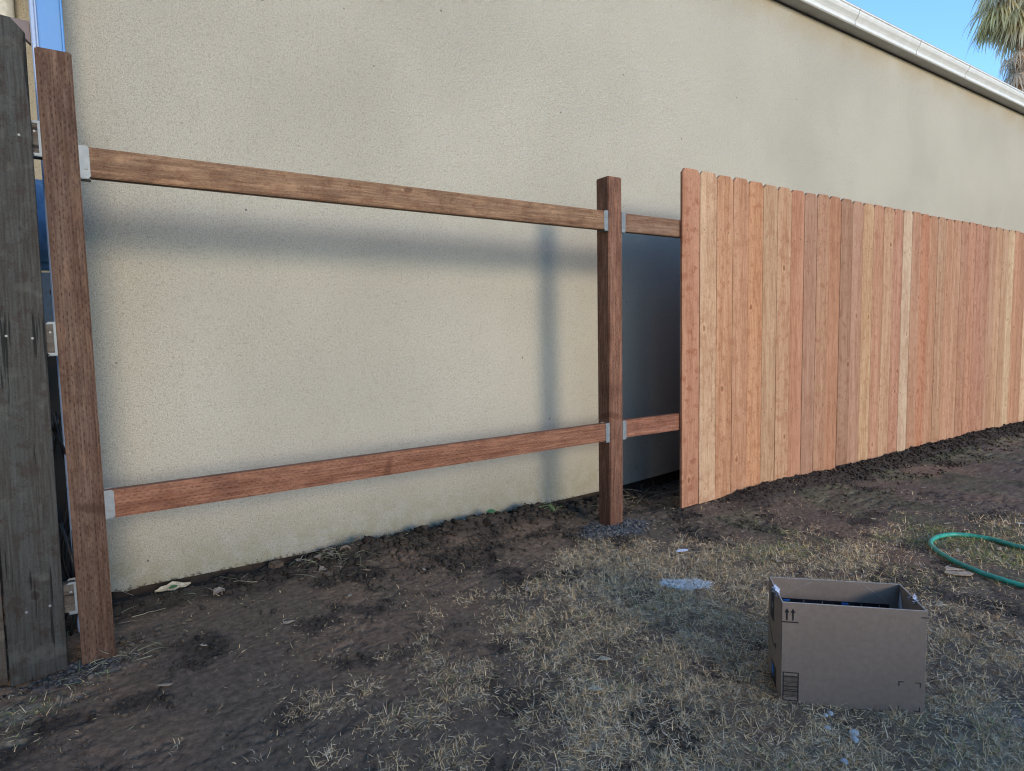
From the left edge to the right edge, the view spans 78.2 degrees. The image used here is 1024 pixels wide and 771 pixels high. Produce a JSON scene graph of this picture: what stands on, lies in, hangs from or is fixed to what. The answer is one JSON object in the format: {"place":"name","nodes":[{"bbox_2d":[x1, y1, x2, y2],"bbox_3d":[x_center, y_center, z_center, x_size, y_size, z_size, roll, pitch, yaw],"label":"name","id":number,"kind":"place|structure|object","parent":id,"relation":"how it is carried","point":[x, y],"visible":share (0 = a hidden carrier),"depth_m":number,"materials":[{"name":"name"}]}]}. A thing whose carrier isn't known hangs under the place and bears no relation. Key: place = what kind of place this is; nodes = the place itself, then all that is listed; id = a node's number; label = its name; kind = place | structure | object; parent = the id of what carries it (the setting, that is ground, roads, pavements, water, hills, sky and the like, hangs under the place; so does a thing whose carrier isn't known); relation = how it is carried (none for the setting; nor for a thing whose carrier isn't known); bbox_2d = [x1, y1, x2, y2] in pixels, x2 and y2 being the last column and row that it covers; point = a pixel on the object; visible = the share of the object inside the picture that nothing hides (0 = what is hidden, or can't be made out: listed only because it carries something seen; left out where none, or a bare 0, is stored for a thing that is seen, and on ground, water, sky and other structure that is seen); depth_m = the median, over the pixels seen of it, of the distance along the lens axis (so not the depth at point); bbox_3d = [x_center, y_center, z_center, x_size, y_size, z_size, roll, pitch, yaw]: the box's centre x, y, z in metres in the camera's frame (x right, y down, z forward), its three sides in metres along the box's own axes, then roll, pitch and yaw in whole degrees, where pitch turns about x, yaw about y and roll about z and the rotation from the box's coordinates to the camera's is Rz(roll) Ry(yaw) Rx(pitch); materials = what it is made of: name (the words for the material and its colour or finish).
{"place":"outdoors","nodes":[
{"label":"outdoors","id":0,"kind":"place"},
{"bbox_2d":[0,421,1023,770],"bbox_3d":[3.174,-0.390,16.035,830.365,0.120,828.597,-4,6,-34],"label":"ground","id":1,"kind":"structure","parent":0,"point":[982,487],"depth_m":2.00,"materials":[{"name":"soil"}]},
{"bbox_2d":[0,0,14,17],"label":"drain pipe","id":2,"kind":"object","parent":1,"relation":"on","point":[6,7],"depth_m":3.50,"materials":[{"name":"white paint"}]},
{"bbox_2d":[0,15,75,686],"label":"weathered fence","id":3,"kind":"object","parent":1,"relation":"on","point":[37,600],"visible":0.96,"depth_m":1.83,"materials":[{"name":"grey wood"}]},
{"bbox_2d":[28,0,79,631],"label":"metal downspout","id":4,"kind":"object","parent":1,"relation":"on","point":[46,24],"depth_m":2.07,"materials":[{"name":"grey metal"}]},
{"bbox_2d":[0,14,30,45],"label":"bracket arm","id":5,"kind":"object","parent":4,"relation":"attached to","point":[24,25],"visible":0.47,"depth_m":2.04},
{"bbox_2d":[51,412,77,635],"bbox_3d":[-1.554,0.469,2.207,0.088,0.737,0.312,-4,6,-34],"label":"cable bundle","id":6,"kind":"object","parent":4,"relation":"hanging from","point":[58,437],"visible":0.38,"depth_m":2.17,"materials":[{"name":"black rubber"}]},
{"bbox_2d":[0,654,145,696],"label":"concrete rubble","id":7,"kind":"object","parent":1,"relation":"on","point":[61,676],"visible":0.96,"depth_m":1.92,"materials":[{"name":"concrete"}]},
{"bbox_2d":[55,640,168,684],"bbox_3d":[-1.230,0.856,1.968,0.343,0.066,0.202,-4,6,-34],"label":"straw tangle","id":8,"kind":"object","parent":1,"relation":"on","point":[107,663],"visible":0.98,"depth_m":1.95,"materials":[{"name":"brown plant"}]},
{"bbox_2d":[157,683,172,685],"bbox_3d":[-1.008,0.867,1.826,0.041,0.002,0.011,2,-2,-12],"label":"wood chip","id":9,"kind":"object","parent":1,"relation":"on","point":[166,684],"visible":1,"depth_m":1.82,"materials":[{"name":"wood"}]},
{"bbox_2d":[155,581,190,591],"bbox_3d":[-1.370,0.815,2.546,0.130,0.021,0.043,-5,46,-36],"label":"dead leaf","id":10,"kind":"object","parent":1,"relation":"on","point":[167,586],"visible":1,"depth_m":2.54,"materials":[{"name":"beige plant"}]},
{"bbox_2d":[67,567,295,641],"bbox_3d":[-1.238,0.823,2.378,0.844,0.096,0.619,-4,6,-34],"label":"straw tangle","id":11,"kind":"object","parent":1,"relation":"on","point":[184,594],"visible":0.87,"depth_m":2.40,"materials":[{"name":"brown plant"}]},
{"bbox_2d":[213,587,224,595],"bbox_3d":[-1.140,0.802,2.453,0.037,0.022,0.050,16,12,28],"label":"dead leaf","id":12,"kind":"object","parent":1,"relation":"on","point":[217,590],"visible":1,"depth_m":2.45,"materials":[{"name":"plant"}]},
{"bbox_2d":[268,560,283,569],"bbox_3d":[-1.037,0.793,2.765,0.044,0.050,0.061,1,5,28],"label":"dry clod","id":13,"kind":"object","parent":1,"relation":"on","point":[279,564],"visible":0.68,"depth_m":2.75,"materials":[{"name":"brown soil"}]},
{"bbox_2d":[269,532,387,577],"bbox_3d":[-0.769,0.760,2.805,0.607,0.133,0.394,-4,6,-34],"label":"straw tangle","id":14,"kind":"object","parent":1,"relation":"on","point":[312,561],"visible":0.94,"depth_m":2.77,"materials":[{"name":"brown plant"}]},
{"bbox_2d":[340,545,350,549],"bbox_3d":[-0.749,0.732,2.833,0.045,0.021,0.031,-2,6,-12],"label":"dead leaf","id":15,"kind":"object","parent":1,"relation":"on","point":[344,547],"visible":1,"depth_m":2.83,"materials":[{"name":"brown plant"}]},
{"bbox_2d":[293,517,499,580],"bbox_3d":[-0.297,0.717,3.092,1.589,0.118,0.454,-4,6,-34],"label":"straw tangle","id":16,"kind":"object","parent":1,"relation":"on","point":[428,540],"visible":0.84,"depth_m":2.94,"materials":[{"name":"brown plant"}]},
{"bbox_2d":[486,509,494,512],"bbox_3d":[-0.110,0.660,3.303,0.050,0.008,0.030,-2,34,-17],"label":"green leaf","id":17,"kind":"object","parent":1,"relation":"on","point":[490,511],"visible":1,"depth_m":3.30,"materials":[{"name":"green plant"}]},
{"bbox_2d":[0,421,1023,770],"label":"soil crumbs","id":18,"kind":"object","parent":1,"relation":"on","point":[434,531],"visible":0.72,"depth_m":2.74,"materials":[{"name":"brown soil"}]},
{"bbox_2d":[14,0,1023,599],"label":"stucco house","id":19,"kind":"structure","parent":1,"relation":"on","point":[234,332],"depth_m":3.19,"materials":[{"name":"beige paint"}]},
{"bbox_2d":[35,179,72,580],"bbox_3d":[-1.858,-0.007,2.643,0.300,1.660,0.136,-4,6,-34],"label":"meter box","id":20,"kind":"object","parent":19,"relation":"attached to","point":[61,486],"visible":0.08,"depth_m":2.59,"materials":[{"name":"plastic"}]},
{"bbox_2d":[31,46,1023,664],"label":"wooden fence","id":21,"kind":"object","parent":1,"relation":"on","point":[821,332],"visible":0.91,"depth_m":3.59,"materials":[{"name":"wood"}]},
{"bbox_2d":[540,500,561,510],"bbox_3d":[0.215,0.663,3.445,0.110,0.039,0.147,0,5,19],"label":"weed","id":22,"kind":"object","parent":1,"relation":"on","point":[553,507],"visible":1,"depth_m":3.44,"materials":[{"name":"green plant"}]},
{"bbox_2d":[597,656,611,659],"bbox_3d":[0.282,0.837,1.928,0.045,0.007,0.024,-1,5,1],"label":"dead leaf","id":23,"kind":"object","parent":1,"relation":"on","point":[603,658],"visible":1,"depth_m":1.93,"materials":[{"name":"grey plant"}]},
{"bbox_2d":[562,490,646,506],"bbox_3d":[0.590,0.677,3.686,0.698,0.110,0.493,-4,6,-34],"label":"straw tangle","id":24,"kind":"object","parent":1,"relation":"on","point":[623,496],"visible":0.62,"depth_m":3.66,"materials":[{"name":"brown plant"}]},
{"bbox_2d":[569,515,657,542],"bbox_3d":[0.522,0.724,3.145,0.594,0.032,0.299,-4,6,-34],"label":"concrete rubble","id":25,"kind":"object","parent":1,"relation":"on","point":[616,533],"visible":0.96,"depth_m":3.16,"materials":[{"name":"concrete"}]},
{"bbox_2d":[623,475,679,504],"bbox_3d":[0.919,0.644,3.838,1.104,0.111,0.594,-4,6,-34],"label":"straw tangle","id":26,"kind":"object","parent":1,"relation":"on","point":[657,489],"visible":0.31,"depth_m":3.84,"materials":[{"name":"brown plant"}]},
{"bbox_2d":[840,757,848,764],"bbox_3d":[0.762,0.862,1.443,0.016,0.011,0.022,-2,5,-12],"label":"pale stone","id":27,"kind":"object","parent":1,"relation":"on","point":[844,760],"visible":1,"depth_m":1.44,"materials":[{"name":"grey stone"}]},
{"bbox_2d":[768,577,927,714],"bbox_3d":[0.908,0.702,1.736,0.367,0.290,0.179,0,5,12],"label":"cardboard box","id":28,"kind":"object","parent":1,"relation":"on","point":[856,645],"visible":0.99,"depth_m":1.66,"materials":[{"name":"cardboard"}]},
{"bbox_2d":[849,729,859,736],"bbox_3d":[0.843,0.856,1.551,0.027,0.015,0.020,-3,5,-19],"label":"pale stone","id":29,"kind":"object","parent":1,"relation":"on","point":[853,731],"visible":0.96,"depth_m":1.55,"materials":[{"name":"grey stone"}]},
{"bbox_2d":[850,735,858,742],"bbox_3d":[0.829,0.857,1.524,0.017,0.015,0.024,-3,5,-17],"label":"pale stone","id":30,"kind":"object","parent":1,"relation":"on","point":[854,738],"visible":0.94,"depth_m":1.52,"materials":[{"name":"grey stone"}]},
{"bbox_2d":[944,566,972,575],"bbox_3d":[1.798,0.750,2.532,0.095,0.010,0.067,2,6,37],"label":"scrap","id":31,"kind":"object","parent":1,"relation":"on","point":[963,573],"visible":1,"depth_m":2.53,"materials":[{"name":"beige cardboard"}]},
{"bbox_2d":[928,532,1023,588],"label":"garden hose","id":32,"kind":"object","parent":1,"relation":"on","point":[932,539],"visible":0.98,"depth_m":2.76,"materials":[{"name":"green rubber"}]},
{"bbox_2d":[962,0,1023,91],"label":"palm tree","id":33,"kind":"object","parent":1,"relation":"on","point":[1002,21],"visible":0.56,"depth_m":29.71,"materials":[{"name":"green plant"}]},
{"bbox_2d":[0,462,1023,770],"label":"dry grass","id":34,"kind":"structure","parent":0,"point":[678,692],"depth_m":1.86,"materials":[{"name":"beige plant"}]},
{"bbox_2d":[587,686,603,690],"bbox_3d":[0.233,0.844,1.750,0.045,0.008,0.024,-1,5,1],"label":"dead leaf","id":35,"kind":"object","parent":34,"relation":"on","point":[592,688],"visible":1,"depth_m":1.75,"materials":[{"name":"grey plant"}]},
{"bbox_2d":[658,578,712,590],"bbox_3d":[0.687,0.787,2.496,0.239,0.033,0.137,-1,5,3],"label":"powder patch","id":36,"kind":"object","parent":34,"relation":"on","point":[696,584],"visible":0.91,"depth_m":2.49,"materials":[{"name":"white"}]},
{"bbox_2d":[846,0,1014,80],"label":"sky","id":37,"kind":"structure","parent":0,"point":[940,23],"materials":[{"name":"blue"}]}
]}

